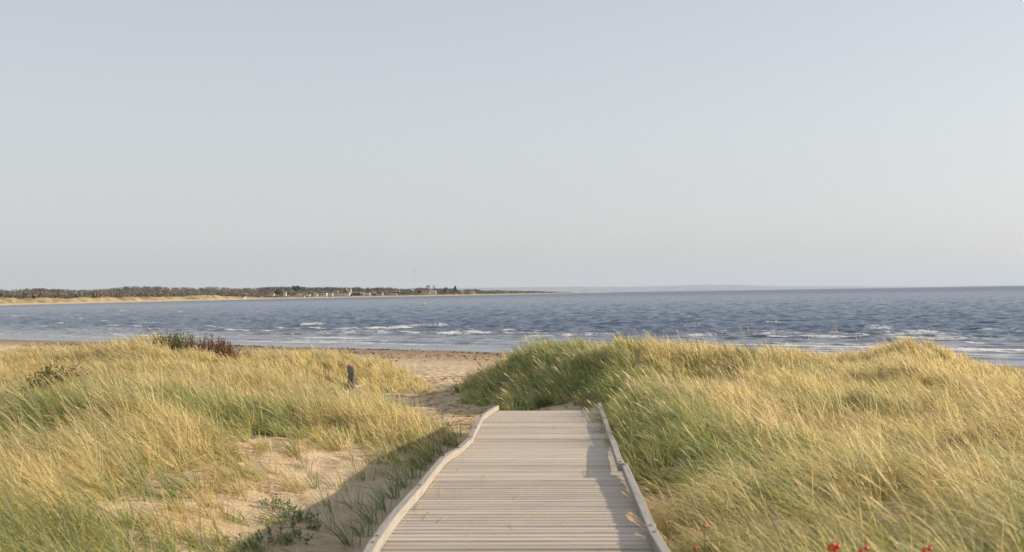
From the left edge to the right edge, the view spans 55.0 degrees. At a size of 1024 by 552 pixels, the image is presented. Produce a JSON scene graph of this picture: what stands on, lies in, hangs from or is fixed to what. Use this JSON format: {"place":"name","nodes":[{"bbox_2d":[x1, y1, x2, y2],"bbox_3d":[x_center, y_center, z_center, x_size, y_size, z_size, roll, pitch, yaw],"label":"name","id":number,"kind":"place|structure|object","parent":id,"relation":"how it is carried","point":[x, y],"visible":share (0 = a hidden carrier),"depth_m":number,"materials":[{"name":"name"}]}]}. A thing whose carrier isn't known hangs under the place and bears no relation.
{"place":"outdoors","nodes":[
{"label":"outdoors","id":0,"kind":"place"},
{"bbox_2d":[0,292,602,304],"bbox_3d":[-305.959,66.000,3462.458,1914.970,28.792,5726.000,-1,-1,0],"label":"shore","id":1,"kind":"structure","parent":0,"point":[22,301],"depth_m":1455.94,"materials":[{"name":"beige sand"}]},
{"bbox_2d":[0,286,572,298],"bbox_3d":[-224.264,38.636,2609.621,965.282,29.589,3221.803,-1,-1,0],"label":"woodland","id":2,"kind":"object","parent":1,"relation":"on","point":[138,291],"visible":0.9,"depth_m":1788.19,"materials":[{"name":"green plant"}]},
{"bbox_2d":[292,286,299,293],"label":"broadleaf tree","id":3,"kind":"object","parent":1,"relation":"on","point":[296,288],"visible":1,"depth_m":2078.76,"materials":[{"name":"green plant"}]},
{"bbox_2d":[333,292,349,295],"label":"hotel","id":4,"kind":"structure","parent":1,"relation":"on","point":[342,293],"depth_m":2176.66,"materials":[{"name":"white"}]},
{"bbox_2d":[421,290,429,294],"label":"house","id":5,"kind":"structure","parent":1,"relation":"on","point":[424,292],"depth_m":2494.71,"materials":[{"name":"white tile"}]},
{"bbox_2d":[0,286,1023,365],"bbox_3d":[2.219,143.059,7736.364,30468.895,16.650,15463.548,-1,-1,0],"label":"sea","id":6,"kind":"structure","parent":0,"point":[987,322],"depth_m":176.96,"materials":[{"name":"liquid"}]},
{"bbox_2d":[0,339,1023,551],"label":"sand ground","id":7,"kind":"structure","parent":0,"point":[432,368],"depth_m":11.97,"materials":[{"name":"beige sand"}]},
{"bbox_2d":[4,361,103,401],"bbox_3d":[-8.241,2.110,17.911,1.871,1.164,1.143,-1,-1,0],"label":"rose bush","id":8,"kind":"object","parent":7,"relation":"on","point":[47,373],"visible":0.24,"depth_m":17.85,"materials":[{"name":"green plant"}]},
{"bbox_2d":[118,492,179,541],"bbox_3d":[-3.196,2.116,8.668,0.435,0.443,0.695,-1,-1,0],"label":"grass tuft","id":9,"kind":"object","parent":7,"relation":"on","point":[153,517],"visible":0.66,"depth_m":8.59,"materials":[{"name":"beige plant"}]},
{"bbox_2d":[143,487,208,526],"bbox_3d":[-3.179,2.121,9.207,0.536,0.407,0.676,0,-1,-30],"label":"grass tuft","id":10,"kind":"object","parent":7,"relation":"on","point":[180,506],"visible":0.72,"depth_m":9.18,"materials":[{"name":"beige plant"}]},
{"bbox_2d":[151,497,217,543],"bbox_3d":[-2.966,2.192,8.788,0.670,0.409,0.556,-1,-1,0],"label":"grass tuft","id":11,"kind":"object","parent":7,"relation":"on","point":[182,532],"visible":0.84,"depth_m":8.83,"materials":[{"name":"beige plant"}]},
{"bbox_2d":[164,483,225,516],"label":"grass tuft","id":12,"kind":"object","parent":7,"relation":"on","point":[197,502],"visible":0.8,"depth_m":9.59,"materials":[{"name":"beige plant"}]},
{"bbox_2d":[150,329,246,361],"bbox_3d":[-9.886,2.331,31.005,2.849,1.399,1.611,-1,-1,0],"label":"bush","id":13,"kind":"object","parent":7,"relation":"on","point":[176,341],"visible":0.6,"depth_m":30.74,"materials":[{"name":"green plant"}]},
{"bbox_2d":[171,466,229,501],"bbox_3d":[-3.259,2.155,10.201,0.680,0.386,0.551,-1,-1,0],"label":"grass tuft","id":14,"kind":"object","parent":7,"relation":"on","point":[206,489],"visible":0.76,"depth_m":10.17,"materials":[{"name":"beige plant"}]},
{"bbox_2d":[175,453,234,494],"bbox_3d":[-3.385,2.192,10.941,0.662,0.413,0.623,0,-1,-44],"label":"grass tuft","id":15,"kind":"object","parent":7,"relation":"on","point":[217,476],"visible":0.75,"depth_m":10.90,"materials":[{"name":"beige plant"}]},
{"bbox_2d":[195,451,238,482],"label":"grass tuft","id":16,"kind":"object","parent":7,"relation":"on","point":[211,469],"visible":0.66,"depth_m":11.31,"materials":[{"name":"beige plant"}]},
{"bbox_2d":[202,496,243,525],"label":"grass tuft","id":17,"kind":"object","parent":7,"relation":"on","point":[224,516],"visible":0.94,"depth_m":9.68,"materials":[{"name":"beige plant"}]},
{"bbox_2d":[213,429,240,456],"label":"grass tuft","id":18,"kind":"object","parent":7,"relation":"on","point":[232,445],"visible":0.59,"depth_m":12.68,"materials":[{"name":"beige plant"}]},
{"bbox_2d":[210,472,251,502],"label":"grass tuft","id":19,"kind":"object","parent":7,"relation":"on","point":[235,495],"visible":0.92,"depth_m":10.76,"materials":[{"name":"beige plant"}]},
{"bbox_2d":[0,327,465,551],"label":"marram grass","id":20,"kind":"structure","parent":7,"relation":"on","point":[130,406],"depth_m":13.59,"materials":[{"name":"yellow plant"}]},
{"bbox_2d":[221,531,268,551],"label":"leafy plant","id":21,"kind":"object","parent":7,"relation":"on","point":[245,544],"visible":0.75,"depth_m":9.11,"materials":[{"name":"green plant"}]},
{"bbox_2d":[231,417,262,435],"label":"grass tuft","id":22,"kind":"object","parent":7,"relation":"on","point":[249,426],"visible":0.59,"depth_m":14.95,"materials":[{"name":"yellow plant"}]},
{"bbox_2d":[237,449,256,473],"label":"grass tuft","id":23,"kind":"object","parent":7,"relation":"on","point":[247,465],"visible":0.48,"depth_m":11.94,"materials":[{"name":"beige plant"}]},
{"bbox_2d":[236,464,271,495],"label":"grass tuft","id":24,"kind":"object","parent":7,"relation":"on","point":[253,484],"visible":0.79,"depth_m":11.27,"materials":[{"name":"beige plant"}]},
{"bbox_2d":[241,435,270,456],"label":"grass tuft","id":25,"kind":"object","parent":7,"relation":"on","point":[260,446],"visible":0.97,"depth_m":12.92,"materials":[{"name":"beige plant"}]},
{"bbox_2d":[244,424,289,450],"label":"grass tuft","id":26,"kind":"object","parent":7,"relation":"on","point":[265,443],"visible":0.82,"depth_m":13.32,"materials":[{"name":"beige plant"}]},
{"bbox_2d":[254,453,294,475],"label":"grass tuft","id":27,"kind":"object","parent":7,"relation":"on","point":[268,466],"visible":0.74,"depth_m":12.28,"materials":[{"name":"beige plant"}]},
{"bbox_2d":[254,464,294,484],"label":"grass tuft","id":28,"kind":"object","parent":7,"relation":"on","point":[276,476],"visible":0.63,"depth_m":11.71,"materials":[{"name":"beige plant"}]},
{"bbox_2d":[259,493,294,511],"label":"leafy plant","id":29,"kind":"object","parent":7,"relation":"on","point":[278,502],"visible":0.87,"depth_m":10.69,"materials":[{"name":"green plant"}]},
{"bbox_2d":[251,522,313,545],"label":"leafy plant","id":30,"kind":"object","parent":7,"relation":"on","point":[280,528],"visible":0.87,"depth_m":9.59,"materials":[{"name":"green plant"}]},
{"bbox_2d":[272,433,313,460],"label":"grass tuft","id":31,"kind":"object","parent":7,"relation":"on","point":[296,452],"visible":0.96,"depth_m":13.11,"materials":[{"name":"beige plant"}]},
{"bbox_2d":[278,503,321,525],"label":"leafy plant","id":32,"kind":"object","parent":7,"relation":"on","point":[299,512],"visible":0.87,"depth_m":10.54,"materials":[{"name":"green plant"}]},
{"bbox_2d":[286,446,314,471],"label":"grass tuft","id":33,"kind":"object","parent":7,"relation":"on","point":[306,462],"visible":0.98,"depth_m":12.78,"materials":[{"name":"beige plant"}]},
{"bbox_2d":[284,430,319,452],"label":"grass tuft","id":34,"kind":"object","parent":7,"relation":"on","point":[306,443],"visible":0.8,"depth_m":13.66,"materials":[{"name":"beige plant"}]},
{"bbox_2d":[291,471,318,488],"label":"grass tuft","id":35,"kind":"object","parent":7,"relation":"on","point":[315,482],"visible":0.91,"depth_m":11.76,"materials":[{"name":"beige plant"}]},
{"bbox_2d":[304,523,319,531],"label":"leafy plant","id":36,"kind":"object","parent":7,"relation":"on","point":[313,527],"visible":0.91,"depth_m":10.08,"materials":[{"name":"green plant"}]},
{"bbox_2d":[292,502,335,529],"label":"grass tuft","id":37,"kind":"object","parent":7,"relation":"on","point":[323,518],"visible":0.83,"depth_m":10.31,"materials":[{"name":"plant"}]},
{"bbox_2d":[291,474,337,513],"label":"grass tuft","id":38,"kind":"object","parent":7,"relation":"on","point":[323,501],"visible":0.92,"depth_m":11.00,"materials":[{"name":"plant"}]},
{"bbox_2d":[299,419,333,440],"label":"grass tuft","id":39,"kind":"object","parent":7,"relation":"on","point":[319,428],"visible":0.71,"depth_m":14.54,"materials":[{"name":"beige plant"}]},
{"bbox_2d":[303,432,345,452],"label":"grass tuft","id":40,"kind":"object","parent":7,"relation":"on","point":[329,448],"visible":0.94,"depth_m":14.02,"materials":[{"name":"beige plant"}]},
{"bbox_2d":[305,463,352,491],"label":"grass tuft","id":41,"kind":"object","parent":7,"relation":"on","point":[337,481],"visible":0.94,"depth_m":11.90,"materials":[{"name":"beige plant"}]},
{"bbox_2d":[314,514,363,549],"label":"grass tuft","id":42,"kind":"object","parent":7,"relation":"on","point":[346,540],"visible":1,"depth_m":9.79,"materials":[{"name":"green plant"}]},
{"bbox_2d":[328,443,364,468],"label":"grass tuft","id":43,"kind":"object","parent":7,"relation":"on","point":[352,460],"visible":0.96,"depth_m":13.26,"materials":[{"name":"beige plant"}]},
{"bbox_2d":[332,480,363,508],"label":"grass tuft","id":44,"kind":"object","parent":7,"relation":"on","point":[344,501],"visible":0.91,"depth_m":11.35,"materials":[{"name":"green plant"}]},
{"bbox_2d":[346,365,354,390],"bbox_3d":[-4.240,2.889,25.869,0.231,1.122,0.188,-1,-1,0],"label":"wooden post","id":45,"kind":"object","parent":7,"relation":"on","point":[351,371],"visible":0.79,"depth_m":25.80,"materials":[{"name":"grey wood"}]},
{"bbox_2d":[339,506,371,536],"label":"grass tuft","id":46,"kind":"object","parent":7,"relation":"on","point":[357,532],"visible":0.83,"depth_m":10.35,"materials":[{"name":"green plant"}]},
{"bbox_2d":[335,452,378,481],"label":"grass tuft","id":47,"kind":"object","parent":7,"relation":"on","point":[363,471],"visible":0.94,"depth_m":12.89,"materials":[{"name":"beige plant"}]},
{"bbox_2d":[336,491,382,525],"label":"grass tuft","id":48,"kind":"object","parent":7,"relation":"on","point":[366,517],"visible":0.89,"depth_m":10.92,"materials":[{"name":"green plant"}]},
{"bbox_2d":[350,440,387,464],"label":"grass tuft","id":49,"kind":"object","parent":7,"relation":"on","point":[379,452],"visible":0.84,"depth_m":13.83,"materials":[{"name":"beige plant"}]},
{"bbox_2d":[352,483,391,513],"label":"grass tuft","id":50,"kind":"object","parent":7,"relation":"on","point":[383,501],"visible":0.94,"depth_m":11.51,"materials":[{"name":"green plant"}]},
{"bbox_2d":[363,431,401,458],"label":"grass tuft","id":51,"kind":"object","parent":7,"relation":"on","point":[383,444],"visible":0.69,"depth_m":14.26,"materials":[{"name":"beige plant"}]},
{"bbox_2d":[370,448,396,475],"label":"grass tuft","id":52,"kind":"object","parent":7,"relation":"on","point":[386,465],"visible":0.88,"depth_m":13.19,"materials":[{"name":"green plant"}]},
{"bbox_2d":[363,466,406,499],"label":"grass tuft","id":53,"kind":"object","parent":7,"relation":"on","point":[395,490],"visible":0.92,"depth_m":11.99,"materials":[{"name":"green plant"}]},
{"bbox_2d":[380,452,417,488],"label":"grass tuft","id":54,"kind":"object","parent":7,"relation":"on","point":[400,475],"visible":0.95,"depth_m":12.75,"materials":[{"name":"green plant"}]},
{"bbox_2d":[384,426,416,453],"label":"grass tuft","id":55,"kind":"object","parent":7,"relation":"on","point":[403,443],"visible":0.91,"depth_m":14.73,"materials":[{"name":"plant"}]},
{"bbox_2d":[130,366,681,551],"bbox_3d":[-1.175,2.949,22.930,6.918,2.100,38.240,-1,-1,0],"label":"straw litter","id":56,"kind":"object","parent":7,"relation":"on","point":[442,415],"visible":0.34,"depth_m":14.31,"materials":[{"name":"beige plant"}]},
{"bbox_2d":[392,447,424,478],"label":"grass tuft","id":57,"kind":"object","parent":7,"relation":"on","point":[413,466],"visible":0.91,"depth_m":13.14,"materials":[{"name":"green plant"}]},
{"bbox_2d":[392,438,434,469],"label":"grass tuft","id":58,"kind":"object","parent":7,"relation":"on","point":[426,462],"visible":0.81,"depth_m":13.69,"materials":[{"name":"green plant"}]},
{"bbox_2d":[397,425,432,452],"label":"grass tuft","id":59,"kind":"object","parent":7,"relation":"on","point":[418,441],"visible":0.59,"depth_m":14.89,"materials":[{"name":"plant"}]},
{"bbox_2d":[409,435,434,463],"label":"grass tuft","id":60,"kind":"object","parent":7,"relation":"on","point":[428,460],"visible":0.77,"depth_m":14.26,"materials":[{"name":"green plant"}]},
{"bbox_2d":[416,431,448,455],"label":"grass tuft","id":61,"kind":"object","parent":7,"relation":"on","point":[440,449],"visible":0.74,"depth_m":14.83,"materials":[{"name":"green plant"}]},
{"bbox_2d":[380,353,503,360],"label":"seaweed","id":62,"kind":"object","parent":7,"relation":"on","point":[425,355],"visible":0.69,"depth_m":65.22,"materials":[{"name":"brown plant"}]},
{"bbox_2d":[432,429,456,445],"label":"grass tuft","id":63,"kind":"object","parent":7,"relation":"on","point":[447,434],"visible":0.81,"depth_m":15.60,"materials":[{"name":"green plant"}]},
{"bbox_2d":[450,422,461,436],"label":"grass tuft","id":64,"kind":"object","parent":7,"relation":"on","point":[460,434],"visible":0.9,"depth_m":16.23,"materials":[{"name":"plant"}]},
{"bbox_2d":[23,342,1003,366],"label":"seaweed","id":65,"kind":"object","parent":7,"relation":"on","point":[452,355],"visible":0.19,"depth_m":79.66,"materials":[{"name":"brown plant"}]},
{"bbox_2d":[363,403,670,551],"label":"boardwalk","id":66,"kind":"structure","parent":7,"relation":"on","point":[575,503],"depth_m":7.90,"materials":[{"name":"brown wood"}]},
{"bbox_2d":[419,421,591,535],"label":"loose blades","id":67,"kind":"object","parent":66,"relation":"on","point":[490,479],"visible":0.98,"depth_m":8.43,"materials":[{"name":"beige plant"}]},
{"bbox_2d":[552,393,569,405],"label":"grass tuft","id":68,"kind":"object","parent":7,"relation":"on","point":[561,402],"visible":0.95,"depth_m":19.93,"materials":[{"name":"green plant"}]},
{"bbox_2d":[561,390,586,405],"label":"grass tuft","id":69,"kind":"object","parent":7,"relation":"on","point":[574,402],"visible":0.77,"depth_m":19.40,"materials":[{"name":"green plant"}]},
{"bbox_2d":[569,389,604,409],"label":"grass tuft","id":70,"kind":"object","parent":7,"relation":"on","point":[584,403],"visible":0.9,"depth_m":19.11,"materials":[{"name":"green plant"}]},
{"bbox_2d":[607,409,643,436],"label":"grass tuft","id":71,"kind":"object","parent":7,"relation":"on","point":[625,420],"visible":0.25,"depth_m":13.90,"materials":[{"name":"green plant"}]},
{"bbox_2d":[629,437,672,481],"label":"grass tuft","id":72,"kind":"object","parent":7,"relation":"on","point":[658,465],"visible":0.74,"depth_m":10.30,"materials":[{"name":"green plant"}]},
{"bbox_2d":[630,426,680,466],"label":"grass tuft","id":73,"kind":"object","parent":7,"relation":"on","point":[658,447],"visible":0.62,"depth_m":11.04,"materials":[{"name":"green plant"}]},
{"bbox_2d":[643,420,679,456],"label":"grass tuft","id":74,"kind":"object","parent":7,"relation":"on","point":[662,438],"visible":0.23,"depth_m":11.56,"materials":[{"name":"green plant"}]},
{"bbox_2d":[646,504,696,551],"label":"rose bush","id":75,"kind":"object","parent":7,"relation":"on","point":[665,522],"visible":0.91,"depth_m":6.12,"materials":[{"name":"green plant"}]},
{"bbox_2d":[694,523,720,551],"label":"rose bush","id":76,"kind":"object","parent":7,"relation":"on","point":[704,525],"visible":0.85,"depth_m":6.31,"materials":[{"name":"green plant"}]},
{"bbox_2d":[445,331,1023,551],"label":"marram grass","id":77,"kind":"structure","parent":7,"relation":"on","point":[827,432],"depth_m":11.50,"materials":[{"name":"plant"}]},
{"bbox_2d":[614,325,985,540],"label":"flower stalks","id":78,"kind":"object","parent":7,"relation":"on","point":[629,517],"visible":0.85,"depth_m":6.58,"materials":[{"name":"beige plant"}]},
{"bbox_2d":[826,540,868,551],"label":"rose bush","id":79,"kind":"object","parent":7,"relation":"on","point":[837,547],"visible":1,"depth_m":4.52,"materials":[{"name":"red plant"}]},
{"bbox_2d":[921,545,932,551],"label":"rose bush","id":80,"kind":"object","parent":7,"relation":"on","point":[929,548],"visible":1,"depth_m":4.52,"materials":[{"name":"red plant"}]},
{"bbox_2d":[913,428,1020,461],"bbox_3d":[4.877,1.950,10.585,1.218,0.784,0.869,-1,-1,0],"label":"dry shrub","id":81,"kind":"object","parent":7,"relation":"on","point":[960,439],"visible":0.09,"depth_m":10.47,"materials":[{"name":"yellow plant"}]},
{"bbox_2d":[0,0,1023,291],"label":"sky","id":82,"kind":"structure","parent":0,"point":[233,144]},
{"bbox_2d":[452,284,1023,292],"bbox_3d":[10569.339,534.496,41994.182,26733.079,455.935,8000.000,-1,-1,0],"label":"hills","id":83,"kind":"structure","parent":0,"point":[704,287],"depth_m":40652.09,"materials":[{"name":"grey"}]}
]}

